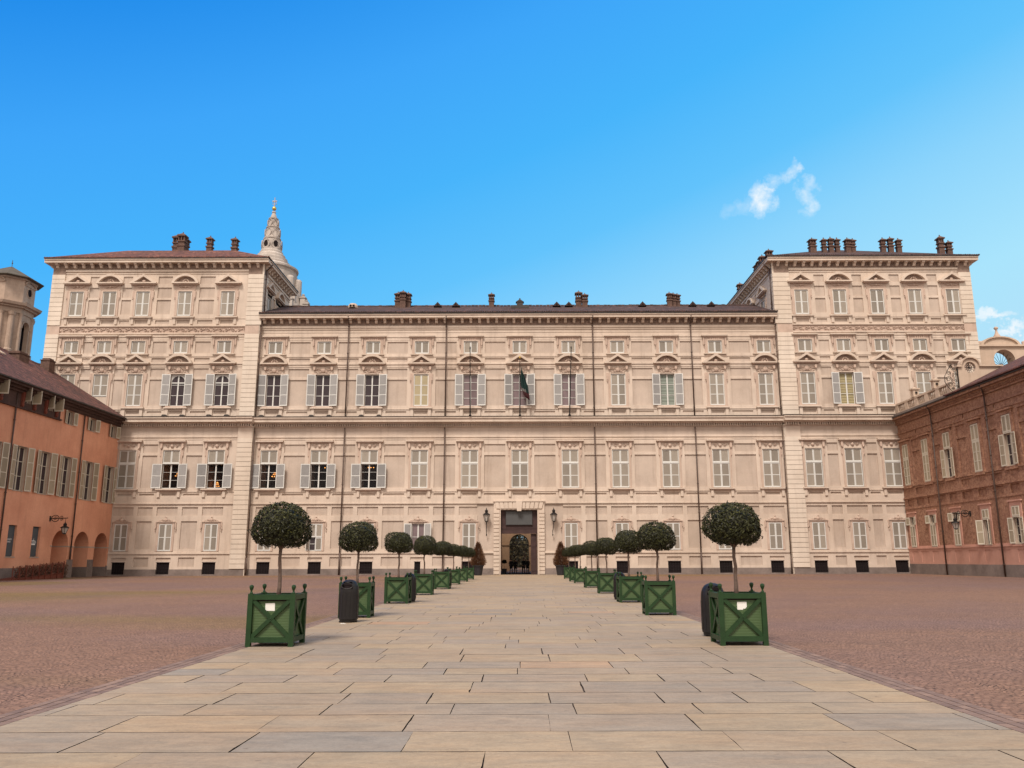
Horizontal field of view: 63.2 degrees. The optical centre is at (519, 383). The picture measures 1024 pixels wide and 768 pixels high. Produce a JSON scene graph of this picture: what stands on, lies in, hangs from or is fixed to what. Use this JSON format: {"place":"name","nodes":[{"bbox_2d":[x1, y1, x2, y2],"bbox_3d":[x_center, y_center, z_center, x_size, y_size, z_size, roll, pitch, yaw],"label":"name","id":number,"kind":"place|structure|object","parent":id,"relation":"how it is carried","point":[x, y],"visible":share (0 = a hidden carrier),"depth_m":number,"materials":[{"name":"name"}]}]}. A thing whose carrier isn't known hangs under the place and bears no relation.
{"place":"outdoors","nodes":[
{"label":"outdoors","id":0,"kind":"place"},
{"bbox_2d":[0,260,43,359],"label":"bell tower","id":1,"kind":"structure","parent":0,"point":[19,311],"depth_m":129.83,"materials":[{"name":"stone"}]},
{"bbox_2d":[257,199,309,305],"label":"domed chapel","id":2,"kind":"structure","parent":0,"point":[271,247],"depth_m":132.82,"materials":[{"name":"stone"}]},
{"bbox_2d":[0,575,1023,767],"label":"path","id":3,"kind":"structure","parent":0,"point":[519,671],"depth_m":8.92,"materials":[{"name":"stone"}]},
{"bbox_2d":[245,584,306,646],"bbox_3d":[-4.557,4.327,15.646,0.870,1.100,0.870,0,-12,0],"label":"planter box","id":4,"kind":"object","parent":3,"relation":"on","point":[275,618],"visible":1,"depth_m":15.27,"materials":[{"name":"green paint"}]},
{"bbox_2d":[247,501,313,593],"bbox_3d":[-4.565,3.137,15.885,1.139,1.822,1.176,11,-16,-42],"label":"topiary tree","id":5,"kind":"object","parent":4,"relation":"on","point":[275,525],"visible":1,"depth_m":15.68,"materials":[{"name":"green plant"}]},
{"bbox_2d":[338,580,358,622],"bbox_3d":[-4.364,5.539,21.266,0.492,1.057,0.504,-2,-12,7],"label":"litter bin","id":6,"kind":"object","parent":3,"relation":"on","point":[348,612],"visible":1,"depth_m":21.08,"materials":[{"name":"black plastic"}]},
{"bbox_2d":[338,576,374,617],"bbox_3d":[-4.542,5.933,23.227,0.870,1.100,0.870,0,-12,-2],"label":"planter box","id":7,"kind":"object","parent":3,"relation":"on","point":[366,597],"visible":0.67,"depth_m":22.87,"materials":[{"name":"green paint"}]},
{"bbox_2d":[338,521,378,582],"bbox_3d":[-4.562,4.760,23.478,1.163,1.788,1.204,2,-12,-10],"label":"topiary tree","id":8,"kind":"object","parent":7,"relation":"on","point":[358,537],"visible":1,"depth_m":23.24,"materials":[{"name":"green plant"}]},
{"bbox_2d":[384,572,411,603],"bbox_3d":[-4.478,7.508,30.662,0.870,1.100,0.870,0,-12,1],"label":"planter box","id":9,"kind":"object","parent":3,"relation":"on","point":[397,589],"visible":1,"depth_m":30.29,"materials":[{"name":"green paint"}]},
{"bbox_2d":[384,531,412,576],"bbox_3d":[-4.502,6.355,30.900,1.142,1.747,1.096,-6,-13,27],"label":"topiary tree","id":10,"kind":"object","parent":9,"relation":"on","point":[399,543],"visible":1,"depth_m":30.70,"materials":[{"name":"green plant"}]},
{"bbox_2d":[616,572,641,602],"bbox_3d":[4.082,7.545,30.956,0.870,1.100,0.870,0,-12,-1],"label":"planter box","id":11,"kind":"object","parent":3,"relation":"on","point":[628,588],"visible":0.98,"depth_m":30.58,"materials":[{"name":"green paint"}]},
{"bbox_2d":[612,529,643,576],"bbox_3d":[4.066,6.361,31.194,1.243,1.808,1.194,-1,-12,2],"label":"topiary tree","id":12,"kind":"object","parent":11,"relation":"on","point":[624,541],"visible":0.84,"depth_m":30.97,"materials":[{"name":"green plant"}]},
{"bbox_2d":[641,575,676,614],"bbox_3d":[3.988,6.053,23.912,0.870,1.100,0.870,-1,-12,2],"label":"planter box","id":13,"kind":"object","parent":3,"relation":"on","point":[659,597],"visible":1,"depth_m":23.53,"materials":[{"name":"green paint"}]},
{"bbox_2d":[634,521,676,581],"bbox_3d":[3.960,4.873,24.161,1.172,1.801,1.161,2,-12,-10],"label":"topiary tree","id":14,"kind":"object","parent":13,"relation":"on","point":[659,537],"visible":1,"depth_m":23.94,"materials":[{"name":"green plant"}]},
{"bbox_2d":[700,583,722,635],"bbox_3d":[3.994,4.644,17.158,0.492,1.057,0.504,0,-12,0],"label":"litter bin","id":15,"kind":"object","parent":3,"relation":"on","point":[705,616],"visible":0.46,"depth_m":17.05,"materials":[{"name":"black plastic"}]},
{"bbox_2d":[708,582,768,645],"bbox_3d":[4.083,4.291,15.597,0.870,1.100,0.870,0,-12,1],"label":"planter box","id":16,"kind":"object","parent":3,"relation":"on","point":[740,616],"visible":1,"depth_m":15.22,"materials":[{"name":"green paint"}]},
{"bbox_2d":[700,500,762,592],"bbox_3d":[4.059,3.116,15.859,1.146,1.800,1.217,-6,-13,27],"label":"topiary tree","id":17,"kind":"object","parent":16,"relation":"on","point":[731,525],"visible":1,"depth_m":15.63,"materials":[{"name":"green plant"}]},
{"bbox_2d":[0,568,1023,719],"bbox_3d":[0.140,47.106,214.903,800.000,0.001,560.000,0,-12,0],"label":"cobbled square","id":18,"kind":"structure","parent":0,"point":[960,637],"depth_m":21.16,"materials":[{"name":"brown stone"}]},
{"bbox_2d":[0,347,126,578],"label":"orange wing","id":19,"kind":"structure","parent":18,"relation":"on","point":[59,436],"depth_m":80.80,"materials":[{"name":"orange paint"}]},
{"bbox_2d":[8,444,35,491],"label":"window","id":20,"kind":"structure","parent":19,"relation":"in","point":[17,475],"depth_m":75.34,"materials":[{"name":"white paint"}]},
{"bbox_2d":[34,450,58,494],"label":"window","id":21,"kind":"structure","parent":19,"relation":"in","point":[43,462],"depth_m":79.13,"materials":[{"name":"white paint"}]},
{"bbox_2d":[56,455,77,497],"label":"window","id":22,"kind":"structure","parent":19,"relation":"in","point":[65,465],"depth_m":82.76,"materials":[{"name":"white paint"}]},
{"bbox_2d":[78,460,99,500],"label":"window","id":23,"kind":"structure","parent":19,"relation":"in","point":[87,470],"depth_m":87.01,"materials":[{"name":"white paint"}]},
{"bbox_2d":[101,465,116,503],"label":"window","id":24,"kind":"structure","parent":19,"relation":"in","point":[109,471],"depth_m":91.43,"materials":[{"name":"white paint"}]},
{"bbox_2d":[43,232,980,575],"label":"palace","id":25,"kind":"structure","parent":18,"relation":"on","point":[775,390],"depth_m":94.24,"materials":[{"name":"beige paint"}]},
{"bbox_2d":[55,354,82,385],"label":"window","id":26,"kind":"structure","parent":25,"relation":"in","point":[72,374],"depth_m":94.70,"materials":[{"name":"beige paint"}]},
{"bbox_2d":[58,335,85,354],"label":"window","id":27,"kind":"structure","parent":25,"relation":"in","point":[71,344],"depth_m":95.42,"materials":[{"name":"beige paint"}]},
{"bbox_2d":[62,274,91,324],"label":"window","id":28,"kind":"structure","parent":25,"relation":"in","point":[77,293],"depth_m":96.59,"materials":[{"name":"beige paint"}]},
{"bbox_2d":[87,354,115,406],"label":"window","id":29,"kind":"structure","parent":25,"relation":"in","point":[101,378],"depth_m":94.66,"materials":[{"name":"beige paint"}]},
{"bbox_2d":[91,335,118,354],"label":"window","id":30,"kind":"structure","parent":25,"relation":"in","point":[104,344],"depth_m":95.45,"materials":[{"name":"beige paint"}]},
{"bbox_2d":[95,274,124,324],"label":"window","id":31,"kind":"structure","parent":25,"relation":"in","point":[110,285],"depth_m":96.62,"materials":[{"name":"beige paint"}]},
{"bbox_2d":[110,517,131,550],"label":"window","id":32,"kind":"structure","parent":25,"relation":"in","point":[121,531],"depth_m":91.03,"materials":[{"name":"beige paint"}]},
{"bbox_2d":[114,440,142,497],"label":"window","id":33,"kind":"structure","parent":25,"relation":"in","point":[127,461],"depth_m":92.60,"materials":[{"name":"beige paint"}]},
{"bbox_2d":[120,354,149,415],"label":"window","id":34,"kind":"structure","parent":25,"relation":"in","point":[134,387],"depth_m":94.49,"materials":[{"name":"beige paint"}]},
{"bbox_2d":[125,335,151,354],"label":"window","id":35,"kind":"structure","parent":25,"relation":"in","point":[139,348],"depth_m":95.42,"materials":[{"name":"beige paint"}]},
{"bbox_2d":[129,274,157,323],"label":"window","id":36,"kind":"structure","parent":25,"relation":"in","point":[143,293],"depth_m":96.59,"materials":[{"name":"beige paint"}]},
{"bbox_2d":[154,517,176,550],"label":"window","id":37,"kind":"structure","parent":25,"relation":"in","point":[165,531],"depth_m":91.03,"materials":[{"name":"beige paint"}]},
{"bbox_2d":[150,440,186,496],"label":"window","id":38,"kind":"structure","parent":25,"relation":"in","point":[171,451],"depth_m":92.53,"materials":[{"name":"beige paint"}]},
{"bbox_2d":[159,354,192,415],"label":"window","id":39,"kind":"structure","parent":25,"relation":"in","point":[180,393],"depth_m":94.47,"materials":[{"name":"beige paint"}]},
{"bbox_2d":[168,335,194,354],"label":"window","id":40,"kind":"structure","parent":25,"relation":"in","point":[180,344],"depth_m":95.42,"materials":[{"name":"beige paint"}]},
{"bbox_2d":[171,274,199,323],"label":"window","id":41,"kind":"structure","parent":25,"relation":"in","point":[185,284],"depth_m":96.62,"materials":[{"name":"beige paint"}]},
{"bbox_2d":[200,516,221,550],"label":"window","id":42,"kind":"structure","parent":25,"relation":"in","point":[210,531],"depth_m":91.01,"materials":[{"name":"beige paint"}]},
{"bbox_2d":[195,440,231,496],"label":"window","id":43,"kind":"structure","parent":25,"relation":"in","point":[216,451],"depth_m":92.60,"materials":[{"name":"beige paint"}]},
{"bbox_2d":[204,353,236,415],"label":"window","id":44,"kind":"structure","parent":25,"relation":"in","point":[223,395],"depth_m":94.43,"materials":[{"name":"beige paint"}]},
{"bbox_2d":[211,335,237,354],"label":"window","id":45,"kind":"structure","parent":25,"relation":"in","point":[224,344],"depth_m":95.42,"materials":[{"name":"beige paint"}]},
{"bbox_2d":[214,274,241,323],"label":"window","id":46,"kind":"structure","parent":25,"relation":"in","point":[228,293],"depth_m":96.62,"materials":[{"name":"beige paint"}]},
{"bbox_2d":[250,440,284,496],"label":"window","id":47,"kind":"structure","parent":25,"relation":"in","point":[267,455],"depth_m":93.05,"materials":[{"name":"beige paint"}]},
{"bbox_2d":[257,354,288,415],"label":"window","id":48,"kind":"structure","parent":25,"relation":"in","point":[276,393],"depth_m":94.93,"materials":[{"name":"beige paint"}]},
{"bbox_2d":[263,336,288,355],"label":"window","id":49,"kind":"structure","parent":25,"relation":"in","point":[274,344],"depth_m":95.89,"materials":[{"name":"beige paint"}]},
{"bbox_2d":[305,516,326,550],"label":"window","id":50,"kind":"structure","parent":25,"relation":"in","point":[316,543],"depth_m":91.48,"materials":[{"name":"beige paint"}]},
{"bbox_2d":[300,440,335,496],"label":"window","id":51,"kind":"structure","parent":25,"relation":"in","point":[319,458],"depth_m":93.01,"materials":[{"name":"beige paint"}]},
{"bbox_2d":[306,354,337,415],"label":"window","id":52,"kind":"structure","parent":25,"relation":"in","point":[326,382],"depth_m":94.89,"materials":[{"name":"beige paint"}]},
{"bbox_2d":[311,335,337,355],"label":"window","id":53,"kind":"structure","parent":25,"relation":"in","point":[324,344],"depth_m":95.84,"materials":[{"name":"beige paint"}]},
{"bbox_2d":[350,440,385,496],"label":"window","id":54,"kind":"structure","parent":25,"relation":"in","point":[366,448],"depth_m":92.98,"materials":[{"name":"beige paint"}]},
{"bbox_2d":[355,354,386,415],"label":"window","id":55,"kind":"structure","parent":25,"relation":"in","point":[372,380],"depth_m":94.91,"materials":[{"name":"beige paint"}]},
{"bbox_2d":[360,335,386,354],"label":"window","id":56,"kind":"structure","parent":25,"relation":"in","point":[373,344],"depth_m":95.84,"materials":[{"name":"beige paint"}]},
{"bbox_2d":[406,440,433,496],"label":"window","id":57,"kind":"structure","parent":25,"relation":"in","point":[419,473],"depth_m":93.03,"materials":[{"name":"beige paint"}]},
{"bbox_2d":[408,354,434,415],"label":"window","id":58,"kind":"structure","parent":25,"relation":"in","point":[420,377],"depth_m":94.96,"materials":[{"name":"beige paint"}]},
{"bbox_2d":[409,335,434,354],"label":"window","id":59,"kind":"structure","parent":25,"relation":"in","point":[421,344],"depth_m":95.87,"materials":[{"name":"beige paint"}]},
{"bbox_2d":[458,516,479,548],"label":"window","id":60,"kind":"structure","parent":25,"relation":"in","point":[468,528],"depth_m":91.51,"materials":[{"name":"beige paint"}]},
{"bbox_2d":[456,440,483,496],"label":"window","id":61,"kind":"structure","parent":25,"relation":"in","point":[469,465],"depth_m":93.03,"materials":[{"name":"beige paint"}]},
{"bbox_2d":[455,354,485,415],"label":"window","id":62,"kind":"structure","parent":25,"relation":"in","point":[462,382],"depth_m":94.91,"materials":[{"name":"beige paint"}]},
{"bbox_2d":[504,354,534,415],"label":"window","id":63,"kind":"structure","parent":25,"relation":"in","point":[530,378],"depth_m":94.84,"materials":[{"name":"beige paint"}]},
{"bbox_2d":[507,335,532,354],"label":"window","id":64,"kind":"structure","parent":25,"relation":"in","point":[519,344],"depth_m":95.87,"materials":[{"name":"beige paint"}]},
{"bbox_2d":[506,440,533,496],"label":"window","id":65,"kind":"structure","parent":25,"relation":"in","point":[519,451],"depth_m":93.01,"materials":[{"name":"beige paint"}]},
{"bbox_2d":[554,353,584,415],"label":"window","id":66,"kind":"structure","parent":25,"relation":"in","point":[561,382],"depth_m":94.91,"materials":[{"name":"beige paint"}]},
{"bbox_2d":[556,440,583,496],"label":"window","id":67,"kind":"structure","parent":25,"relation":"in","point":[569,451],"depth_m":93.03,"materials":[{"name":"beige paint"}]},
{"bbox_2d":[560,516,581,547],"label":"window","id":68,"kind":"structure","parent":25,"relation":"in","point":[570,530],"depth_m":91.50,"materials":[{"name":"beige paint"}]},
{"bbox_2d":[604,335,629,354],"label":"window","id":69,"kind":"structure","parent":25,"relation":"in","point":[615,344],"depth_m":95.87,"materials":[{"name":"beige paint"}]},
{"bbox_2d":[604,353,631,414],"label":"window","id":70,"kind":"structure","parent":25,"relation":"in","point":[617,376],"depth_m":94.98,"materials":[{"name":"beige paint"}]},
{"bbox_2d":[606,439,633,495],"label":"window","id":71,"kind":"structure","parent":25,"relation":"in","point":[622,477],"depth_m":93.03,"materials":[{"name":"beige paint"}]},
{"bbox_2d":[652,334,678,353],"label":"window","id":72,"kind":"structure","parent":25,"relation":"in","point":[665,343],"depth_m":95.84,"materials":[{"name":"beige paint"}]},
{"bbox_2d":[652,353,683,414],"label":"window","id":73,"kind":"structure","parent":25,"relation":"in","point":[665,395],"depth_m":94.93,"materials":[{"name":"beige paint"}]},
{"bbox_2d":[656,439,684,495],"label":"window","id":74,"kind":"structure","parent":25,"relation":"in","point":[670,471],"depth_m":93.03,"materials":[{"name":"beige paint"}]},
{"bbox_2d":[701,334,727,353],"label":"window","id":75,"kind":"structure","parent":25,"relation":"in","point":[714,343],"depth_m":95.84,"materials":[{"name":"beige paint"}]},
{"bbox_2d":[702,353,729,414],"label":"window","id":76,"kind":"structure","parent":25,"relation":"in","point":[716,376],"depth_m":94.96,"materials":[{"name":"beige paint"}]},
{"bbox_2d":[706,439,735,495],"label":"window","id":77,"kind":"structure","parent":25,"relation":"in","point":[720,450],"depth_m":93.03,"materials":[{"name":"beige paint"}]},
{"bbox_2d":[750,334,775,353],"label":"window","id":78,"kind":"structure","parent":25,"relation":"in","point":[763,343],"depth_m":95.87,"materials":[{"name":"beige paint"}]},
{"bbox_2d":[751,353,779,414],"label":"window","id":79,"kind":"structure","parent":25,"relation":"in","point":[766,391],"depth_m":94.97,"materials":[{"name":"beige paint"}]},
{"bbox_2d":[756,439,785,495],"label":"window","id":80,"kind":"structure","parent":25,"relation":"in","point":[770,450],"depth_m":93.03,"materials":[{"name":"beige paint"}]},
{"bbox_2d":[764,515,785,549],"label":"window","id":81,"kind":"structure","parent":25,"relation":"in","point":[775,528],"depth_m":91.45,"materials":[{"name":"beige paint"}]},
{"bbox_2d":[787,272,814,322],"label":"window","id":82,"kind":"structure","parent":25,"relation":"in","point":[800,284],"depth_m":96.59,"materials":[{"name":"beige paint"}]},
{"bbox_2d":[791,333,817,352],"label":"window","id":83,"kind":"structure","parent":25,"relation":"in","point":[801,346],"depth_m":95.42,"materials":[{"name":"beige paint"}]},
{"bbox_2d":[793,352,821,413],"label":"window","id":84,"kind":"structure","parent":25,"relation":"in","point":[808,392],"depth_m":94.49,"materials":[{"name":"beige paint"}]},
{"bbox_2d":[799,438,828,495],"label":"window","id":85,"kind":"structure","parent":25,"relation":"in","point":[813,459],"depth_m":92.58,"materials":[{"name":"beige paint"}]},
{"bbox_2d":[808,515,829,548],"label":"window","id":86,"kind":"structure","parent":25,"relation":"in","point":[818,528],"depth_m":91.03,"materials":[{"name":"beige paint"}]},
{"bbox_2d":[825,272,852,321],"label":"window","id":87,"kind":"structure","parent":25,"relation":"in","point":[838,282],"depth_m":96.62,"materials":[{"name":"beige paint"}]},
{"bbox_2d":[830,333,856,352],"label":"window","id":88,"kind":"structure","parent":25,"relation":"in","point":[843,342],"depth_m":95.45,"materials":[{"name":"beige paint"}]},
{"bbox_2d":[831,352,864,413],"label":"window","id":89,"kind":"structure","parent":25,"relation":"in","point":[843,387],"depth_m":94.45,"materials":[{"name":"beige paint"}]},
{"bbox_2d":[838,438,869,494],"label":"window","id":90,"kind":"structure","parent":25,"relation":"in","point":[852,451],"depth_m":92.60,"materials":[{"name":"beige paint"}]},
{"bbox_2d":[848,514,869,548],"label":"window","id":91,"kind":"structure","parent":25,"relation":"in","point":[859,529],"depth_m":91.03,"materials":[{"name":"beige paint"}]},
{"bbox_2d":[862,272,890,321],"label":"window","id":92,"kind":"structure","parent":25,"relation":"in","point":[876,291],"depth_m":96.59,"materials":[{"name":"beige paint"}]},
{"bbox_2d":[867,333,894,352],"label":"window","id":93,"kind":"structure","parent":25,"relation":"in","point":[881,342],"depth_m":95.42,"materials":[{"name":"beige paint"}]},
{"bbox_2d":[870,352,897,413],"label":"window","id":94,"kind":"structure","parent":25,"relation":"in","point":[884,375],"depth_m":94.54,"materials":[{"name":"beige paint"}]},
{"bbox_2d":[876,438,903,494],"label":"window","id":95,"kind":"structure","parent":25,"relation":"in","point":[889,447],"depth_m":92.60,"materials":[{"name":"beige paint"}]},
{"bbox_2d":[888,515,908,548],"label":"window","id":96,"kind":"structure","parent":25,"relation":"in","point":[898,529],"depth_m":91.01,"materials":[{"name":"beige paint"}]},
{"bbox_2d":[900,272,928,321],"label":"window","id":97,"kind":"structure","parent":25,"relation":"in","point":[913,282],"depth_m":96.62,"materials":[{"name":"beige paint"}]},
{"bbox_2d":[905,333,932,352],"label":"window","id":98,"kind":"structure","parent":25,"relation":"in","point":[918,342],"depth_m":95.43,"materials":[{"name":"beige paint"}]},
{"bbox_2d":[908,351,936,398],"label":"window","id":99,"kind":"structure","parent":25,"relation":"in","point":[921,374],"depth_m":94.68,"materials":[{"name":"beige paint"}]},
{"bbox_2d":[937,272,966,321],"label":"window","id":100,"kind":"structure","parent":25,"relation":"in","point":[950,291],"depth_m":96.59,"materials":[{"name":"beige paint"}]},
{"bbox_2d":[0,586,1023,732],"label":"edging setts","id":101,"kind":"structure","parent":18,"relation":"on","point":[1006,721],"depth_m":10.26,"materials":[{"name":"grey stone"}]},
{"bbox_2d":[892,356,1023,577],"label":"brick wing","id":102,"kind":"structure","parent":18,"relation":"on","point":[961,448],"depth_m":78.97,"materials":[{"name":"brown brick"}]},
{"bbox_2d":[940,432,954,477],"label":"window","id":103,"kind":"structure","parent":102,"relation":"in","point":[946,455],"depth_m":82.64,"materials":[{"name":"white paint"}]},
{"bbox_2d":[975,509,992,544],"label":"window","id":104,"kind":"structure","parent":102,"relation":"in","point":[985,521],"depth_m":75.87,"materials":[{"name":"white paint"}]},
{"bbox_2d":[998,414,1017,466],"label":"window","id":105,"kind":"structure","parent":102,"relation":"in","point":[1007,442],"depth_m":72.40,"materials":[{"name":"white paint"}]},
{"bbox_2d":[1007,505,1023,543],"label":"window","id":106,"kind":"structure","parent":102,"relation":"in","point":[1015,524],"depth_m":71.17,"materials":[{"name":"white paint"}]},
{"bbox_2d":[0,0,1023,538],"label":"sky","id":107,"kind":"structure","parent":0,"point":[444,152],"materials":[{"name":"blue"}]},
{"bbox_2d":[507,569,530,572],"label":"courtyard paving","id":108,"kind":"structure","parent":0,"point":[518,571],"depth_m":116.23,"materials":[{"name":"grey stone"}]},
{"bbox_2d":[502,534,536,570],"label":"courtyard wall","id":109,"kind":"structure","parent":108,"relation":"on","point":[506,540],"depth_m":125.65,"materials":[{"name":"paint"}]},
{"bbox_2d":[954,356,1002,387],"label":"terrace end wall","id":110,"kind":"structure","parent":0,"point":[967,377],"depth_m":82.03,"materials":[{"name":"paint"}]},
{"bbox_2d":[979,326,1023,365],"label":"gabled wall","id":111,"kind":"structure","parent":0,"point":[1009,349],"depth_m":97.96,"materials":[{"name":"paint"}]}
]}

